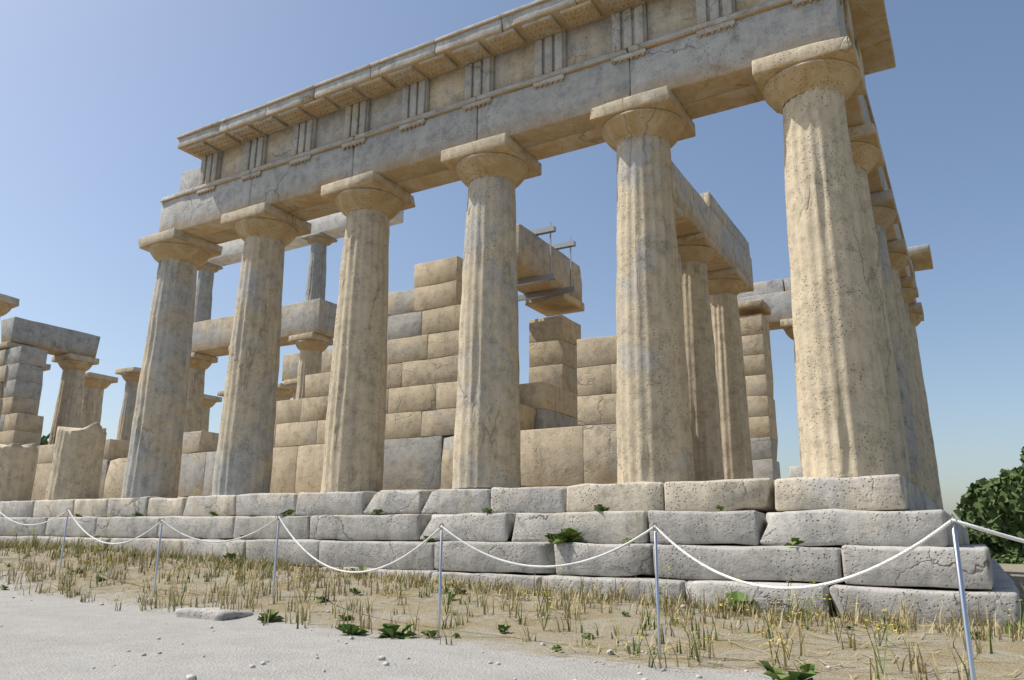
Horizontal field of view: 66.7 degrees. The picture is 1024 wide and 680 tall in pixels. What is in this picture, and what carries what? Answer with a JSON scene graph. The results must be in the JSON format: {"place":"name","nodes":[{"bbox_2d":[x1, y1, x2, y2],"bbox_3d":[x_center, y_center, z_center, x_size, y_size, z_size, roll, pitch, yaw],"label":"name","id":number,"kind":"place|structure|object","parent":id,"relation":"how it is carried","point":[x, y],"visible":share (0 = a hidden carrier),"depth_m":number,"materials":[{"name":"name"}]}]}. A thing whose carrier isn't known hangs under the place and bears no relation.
{"place":"outdoors","nodes":[
{"label":"outdoors","id":0,"kind":"place"},
{"bbox_2d":[0,253,780,500],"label":"cella walls","id":1,"kind":"structure","parent":0,"point":[567,406],"depth_m":15.95,"materials":[{"name":"beige stone"}]},
{"bbox_2d":[0,547,1023,679],"bbox_3d":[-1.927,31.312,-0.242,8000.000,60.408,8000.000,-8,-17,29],"label":"ground","id":2,"kind":"structure","parent":0,"point":[80,638],"depth_m":5.90,"materials":[{"name":"beige soil"}]},
{"bbox_2d":[40,433,49,444],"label":"pine","id":3,"kind":"object","parent":2,"relation":"on","point":[44,441],"depth_m":54.68,"materials":[{"name":"green plant"}]},
{"bbox_2d":[175,603,254,620],"bbox_3d":[-2.890,2.739,7.627,0.695,0.262,0.524,-8,-17,29],"label":"path rock","id":4,"kind":"object","parent":2,"relation":"on","point":[213,611],"visible":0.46,"depth_m":7.48,"materials":[{"name":"stone"}]},
{"bbox_2d":[0,504,1021,679],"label":"weeds","id":5,"kind":"object","parent":2,"relation":"on","point":[569,535],"visible":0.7,"depth_m":7.18,"materials":[{"name":"green plant"}]},
{"bbox_2d":[0,476,1023,626],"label":"krepis steps","id":6,"kind":"structure","parent":2,"relation":"on","point":[841,527],"depth_m":9.05,"materials":[{"name":"stone"}]},
{"bbox_2d":[0,160,802,481],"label":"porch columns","id":7,"kind":"structure","parent":6,"relation":"on","point":[716,260],"depth_m":17.56,"materials":[{"name":"beige stone"}]},
{"bbox_2d":[517,222,575,301],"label":"lintel steel brackets","id":8,"kind":"object","parent":7,"relation":"attached to","point":[550,229],"visible":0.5,"depth_m":15.95,"materials":[{"name":"grey metal"}]},
{"bbox_2d":[0,36,943,509],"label":"columns","id":9,"kind":"structure","parent":6,"relation":"on","point":[852,322],"depth_m":11.45,"materials":[{"name":"stone"}]},
{"bbox_2d":[158,0,932,329],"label":"entablature","id":10,"kind":"structure","parent":9,"relation":"on","point":[538,78],"depth_m":12.29,"materials":[{"name":"stone"}]},
{"bbox_2d":[0,529,1023,679],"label":"dry grass verge","id":11,"kind":"structure","parent":2,"relation":"on","point":[903,619],"depth_m":7.77,"materials":[{"name":"beige plant"}]},
{"bbox_2d":[0,549,1023,679],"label":"pebbles","id":12,"kind":"object","parent":2,"relation":"on","point":[194,677],"visible":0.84,"depth_m":5.06,"materials":[{"name":"stone"}]},
{"bbox_2d":[58,508,975,679],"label":"rope barrier posts","id":13,"kind":"object","parent":2,"relation":"on","point":[968,642],"visible":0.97,"depth_m":5.26,"materials":[{"name":"grey metal"}]},
{"bbox_2d":[953,466,1023,553],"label":"bush","id":14,"kind":"object","parent":2,"relation":"on","point":[972,496],"visible":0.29,"depth_m":46.05,"materials":[{"name":"green plant"}]},
{"bbox_2d":[965,526,1023,563],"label":"bush","id":15,"kind":"object","parent":2,"relation":"on","point":[1000,554],"visible":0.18,"depth_m":56.84,"materials":[{"name":"green plant"}]},
{"bbox_2d":[976,485,1023,547],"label":"bush","id":16,"kind":"object","parent":2,"relation":"on","point":[1004,508],"visible":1,"depth_m":32.55,"materials":[{"name":"green plant"}]},
{"bbox_2d":[1019,446,1023,466],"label":"pine","id":17,"kind":"object","parent":2,"relation":"on","point":[1022,456],"visible":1,"depth_m":39.14,"materials":[{"name":"green plant"}]},
{"bbox_2d":[0,509,1023,589],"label":"barrier rope","id":18,"kind":"object","parent":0,"point":[927,538],"visible":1,"depth_m":5.28,"materials":[{"name":"white fabric"}]},
{"bbox_2d":[0,0,1023,531],"label":"sky","id":19,"kind":"structure","parent":0,"point":[97,96],"materials":[{"name":"blue"}]}
]}

